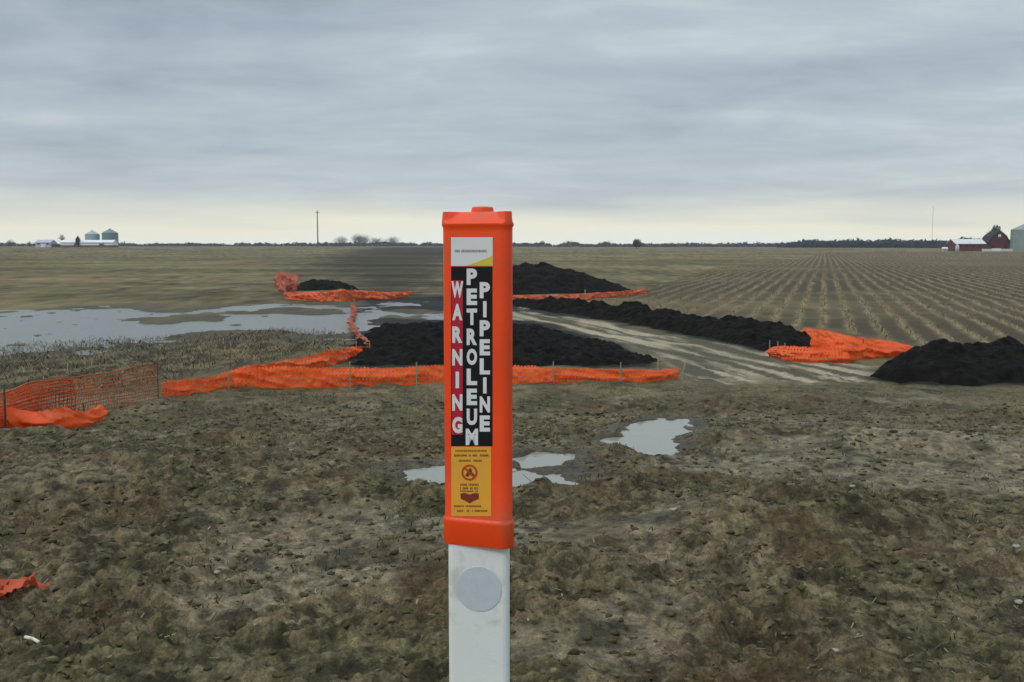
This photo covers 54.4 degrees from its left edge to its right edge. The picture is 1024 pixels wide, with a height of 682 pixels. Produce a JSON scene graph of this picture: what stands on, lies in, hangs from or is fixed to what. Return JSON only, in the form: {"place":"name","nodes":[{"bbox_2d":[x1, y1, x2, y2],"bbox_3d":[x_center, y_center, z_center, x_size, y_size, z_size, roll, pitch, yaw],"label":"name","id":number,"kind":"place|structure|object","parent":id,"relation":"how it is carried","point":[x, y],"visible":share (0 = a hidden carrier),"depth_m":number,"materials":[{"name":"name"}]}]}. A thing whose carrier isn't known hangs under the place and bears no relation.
{"place":"outdoors","nodes":[
{"label":"outdoors","id":0,"kind":"place"},
{"bbox_2d":[0,301,443,355],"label":"pond water","id":1,"kind":"structure","parent":0,"point":[101,324],"depth_m":32.12,"materials":[{"name":"grey liquid"}]},
{"bbox_2d":[0,245,1023,681],"bbox_3d":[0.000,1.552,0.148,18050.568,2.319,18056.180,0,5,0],"label":"ground","id":2,"kind":"structure","parent":0,"point":[184,281],"depth_m":6.40,"materials":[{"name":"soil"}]},
{"bbox_2d":[0,573,49,596],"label":"netting scrap","id":3,"kind":"object","parent":2,"relation":"on","point":[8,585],"visible":0.94,"depth_m":4.71,"materials":[{"name":"orange plastic"}]},
{"bbox_2d":[24,635,39,643],"bbox_3d":[-1.992,1.239,4.133,0.107,0.020,0.016,4,7,35],"label":"stick","id":4,"kind":"object","parent":2,"relation":"on","point":[32,639],"visible":1,"depth_m":4.12,"materials":[{"name":"white wood"}]},
{"bbox_2d":[34,240,56,246],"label":"farm barn","id":5,"kind":"structure","parent":2,"relation":"on","point":[43,243],"depth_m":637.08,"materials":[{"name":"white metal"}]},
{"bbox_2d":[75,236,80,244],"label":"dark tree","id":6,"kind":"object","parent":2,"relation":"on","point":[77,240],"visible":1,"depth_m":596.40,"materials":[{"name":"green plant"}]},
{"bbox_2d":[0,362,160,428],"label":"safety fence","id":7,"kind":"object","parent":2,"relation":"on","point":[13,416],"visible":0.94,"depth_m":13.90,"materials":[{"name":"orange plastic"}]},
{"bbox_2d":[59,240,118,246],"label":"farm shed","id":8,"kind":"structure","parent":2,"relation":"on","point":[91,243],"depth_m":597.20,"materials":[{"name":"white metal"}]},
{"bbox_2d":[85,230,99,239],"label":"grain bin","id":9,"kind":"object","parent":2,"relation":"on","point":[92,235],"visible":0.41,"depth_m":618.36,"materials":[{"name":"grey metal"}]},
{"bbox_2d":[102,229,118,246],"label":"grain bin","id":10,"kind":"object","parent":2,"relation":"on","point":[109,234],"visible":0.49,"depth_m":617.95,"materials":[{"name":"grey metal"}]},
{"bbox_2d":[0,327,347,392],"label":"wet stubble","id":11,"kind":"object","parent":2,"relation":"on","point":[143,355],"visible":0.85,"depth_m":22.93,"materials":[{"name":"brown plant"}]},
{"bbox_2d":[273,272,299,291],"bbox_3d":[-12.921,-3.462,57.297,1.436,1.123,8.534,-1,6,-15],"label":"safety fence","id":12,"kind":"object","parent":2,"relation":"on","point":[279,280],"visible":0.94,"depth_m":57.75,"materials":[{"name":"orange plastic"}]},
{"bbox_2d":[235,342,369,380],"bbox_3d":[-4.088,0.410,20.500,0.529,0.458,5.815,2,6,18],"label":"safety fence","id":13,"kind":"object","parent":2,"relation":"on","point":[333,355],"visible":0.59,"depth_m":20.46,"materials":[{"name":"orange plastic"}]},
{"bbox_2d":[315,210,318,246],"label":"utility pole","id":14,"kind":"object","parent":2,"relation":"on","point":[317,212],"visible":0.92,"depth_m":635.70,"materials":[{"name":"wood"}]},
{"bbox_2d":[296,279,358,290],"bbox_3d":[-11.300,-3.338,59.901,4.276,0.677,12.897,-1,6,-13],"label":"soil heap","id":15,"kind":"object","parent":2,"relation":"on","point":[315,284],"visible":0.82,"depth_m":56.02,"materials":[{"name":"black soil"}]},
{"bbox_2d":[332,236,348,246],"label":"bare tree","id":16,"kind":"object","parent":2,"relation":"on","point":[339,241],"visible":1,"depth_m":894.76,"materials":[{"name":"grey plant"}]},
{"bbox_2d":[284,283,411,300],"bbox_3d":[-7.224,-2.287,46.701,6.359,0.811,3.353,-2,6,-23],"label":"safety fence","id":17,"kind":"object","parent":2,"relation":"on","point":[353,295],"visible":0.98,"depth_m":45.56,"materials":[{"name":"orange plastic"}]},
{"bbox_2d":[350,233,365,246],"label":"bare tree","id":18,"kind":"object","parent":2,"relation":"on","point":[357,239],"visible":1,"depth_m":894.68,"materials":[{"name":"grey plant"}]},
{"bbox_2d":[346,299,371,346],"bbox_3d":[-5.087,-0.727,32.080,0.565,0.506,17.907,-1,6,-10],"label":"safety fence","id":19,"kind":"object","parent":2,"relation":"on","point":[351,318],"visible":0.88,"depth_m":30.12,"materials":[{"name":"orange plastic"}]},
{"bbox_2d":[359,235,374,246],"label":"bare tree","id":20,"kind":"object","parent":2,"relation":"on","point":[364,239],"visible":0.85,"depth_m":905.50,"materials":[{"name":"grey plant"}]},
{"bbox_2d":[372,238,383,244],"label":"bare tree","id":21,"kind":"object","parent":2,"relation":"on","point":[377,241],"visible":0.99,"depth_m":914.26,"materials":[{"name":"grey plant"}]},
{"bbox_2d":[0,241,777,246],"bbox_3d":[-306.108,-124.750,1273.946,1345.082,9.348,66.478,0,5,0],"label":"distant woods","id":22,"kind":"object","parent":2,"relation":"on","point":[609,244],"visible":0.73,"depth_m":1254.99,"materials":[{"name":"grey plant"}]},
{"bbox_2d":[385,236,398,246],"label":"bare tree","id":23,"kind":"object","parent":2,"relation":"on","point":[392,242],"visible":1,"depth_m":894.88,"materials":[{"name":"grey plant"}]},
{"bbox_2d":[158,355,685,398],"bbox_3d":[-1.367,0.626,17.753,9.236,0.562,1.210,-1,6,-14],"label":"safety fence","id":24,"kind":"object","parent":2,"relation":"on","point":[337,371],"visible":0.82,"depth_m":17.71,"materials":[{"name":"orange plastic"}]},
{"bbox_2d":[442,206,513,681],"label":"pipeline marker","id":25,"kind":"object","parent":2,"relation":"on","point":[478,340],"visible":1,"depth_m":1.52,"materials":[{"name":"orange plastic"}]},
{"bbox_2d":[403,452,583,486],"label":"puddle","id":26,"kind":"object","parent":2,"relation":"on","point":[531,460],"depth_m":7.74,"materials":[{"name":"grey liquid"}]},
{"bbox_2d":[350,321,660,365],"bbox_3d":[-0.505,-0.058,25.790,8.298,0.678,10.967,0,5,0],"label":"soil heap","id":27,"kind":"object","parent":2,"relation":"on","point":[412,343],"visible":0.59,"depth_m":22.25,"materials":[{"name":"black soil"}]},
{"bbox_2d":[513,262,630,294],"bbox_3d":[1.860,-4.760,69.193,10.396,1.728,38.748,0,5,0],"label":"soil heap","id":28,"kind":"object","parent":2,"relation":"on","point":[539,278],"visible":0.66,"depth_m":53.23,"materials":[{"name":"black soil"}]},
{"bbox_2d":[513,286,648,300],"bbox_3d":[3.952,-2.203,46.840,2.035,0.618,12.356,4,7,38],"label":"safety fence","id":29,"kind":"object","parent":2,"relation":"on","point":[603,295],"visible":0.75,"depth_m":45.82,"materials":[{"name":"orange plastic"}]},
{"bbox_2d":[633,239,641,248],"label":"dark tree","id":30,"kind":"object","parent":2,"relation":"on","point":[637,243],"visible":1,"depth_m":616.14,"materials":[{"name":"grey plant"}]},
{"bbox_2d":[600,418,692,454],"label":"puddle","id":31,"kind":"object","parent":2,"relation":"on","point":[652,437],"visible":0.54,"depth_m":9.78,"materials":[{"name":"grey liquid"}]},
{"bbox_2d":[513,295,812,350],"bbox_3d":[4.223,-0.882,33.502,4.164,0.842,21.564,-2,6,-19],"label":"soil heap","id":32,"kind":"object","parent":2,"relation":"on","point":[750,332],"visible":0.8,"depth_m":29.07,"materials":[{"name":"black soil"}]},
{"bbox_2d":[595,264,1023,343],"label":"corn stubble","id":33,"kind":"object","parent":2,"relation":"on","point":[842,302],"visible":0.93,"depth_m":50.51,"materials":[{"name":"beige plant"}]},
{"bbox_2d":[765,327,911,362],"bbox_3d":[7.925,0.091,23.513,3.145,0.517,5.020,3,6,25],"label":"safety fence","id":34,"kind":"object","parent":2,"relation":"on","point":[832,344],"visible":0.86,"depth_m":22.09,"materials":[{"name":"orange plastic"}]},
{"bbox_2d":[776,237,1009,247],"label":"distant woods","id":35,"kind":"object","parent":2,"relation":"on","point":[861,243],"visible":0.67,"depth_m":900.81,"materials":[{"name":"grey plant"}]},
{"bbox_2d":[870,335,1023,385],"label":"soil heap","id":36,"kind":"object","parent":2,"relation":"on","point":[947,362],"visible":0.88,"depth_m":18.67,"materials":[{"name":"black soil"}]},
{"bbox_2d":[946,239,985,250],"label":"red shed","id":37,"kind":"structure","parent":2,"relation":"on","point":[971,244],"depth_m":428.24,"materials":[{"name":"brick"}]},
{"bbox_2d":[982,230,1009,248],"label":"red barn","id":38,"kind":"structure","parent":2,"relation":"on","point":[996,239],"depth_m":437.98,"materials":[{"name":"red wood"}]},
{"bbox_2d":[995,244,1002,248],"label":"door","id":39,"kind":"structure","parent":38,"relation":"in","point":[996,245],"depth_m":437.90,"materials":[{"name":"red wood"}]},
{"bbox_2d":[989,224,1004,232],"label":"tree","id":40,"kind":"object","parent":2,"relation":"on","point":[996,228],"visible":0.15,"depth_m":471.44,"materials":[{"name":"grey plant"}]},
{"bbox_2d":[982,248,1012,250],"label":"wall","id":41,"kind":"structure","parent":2,"relation":"on","point":[996,249],"depth_m":416.25,"materials":[{"name":"concrete"}]},
{"bbox_2d":[1010,224,1023,250],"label":"grain bin","id":42,"kind":"object","parent":2,"relation":"on","point":[1017,239],"visible":0.92,"depth_m":426.93,"materials":[{"name":"metal"}]},
{"bbox_2d":[1014,599,1022,604],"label":"stone","id":43,"kind":"object","parent":2,"relation":"on","point":[1019,601],"visible":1,"depth_m":4.61,"materials":[{"name":"grey stone"}]},
{"bbox_2d":[0,0,1023,244],"label":"sky","id":44,"kind":"structure","parent":0,"point":[227,122],"materials":[{"name":"grey"}]}
]}

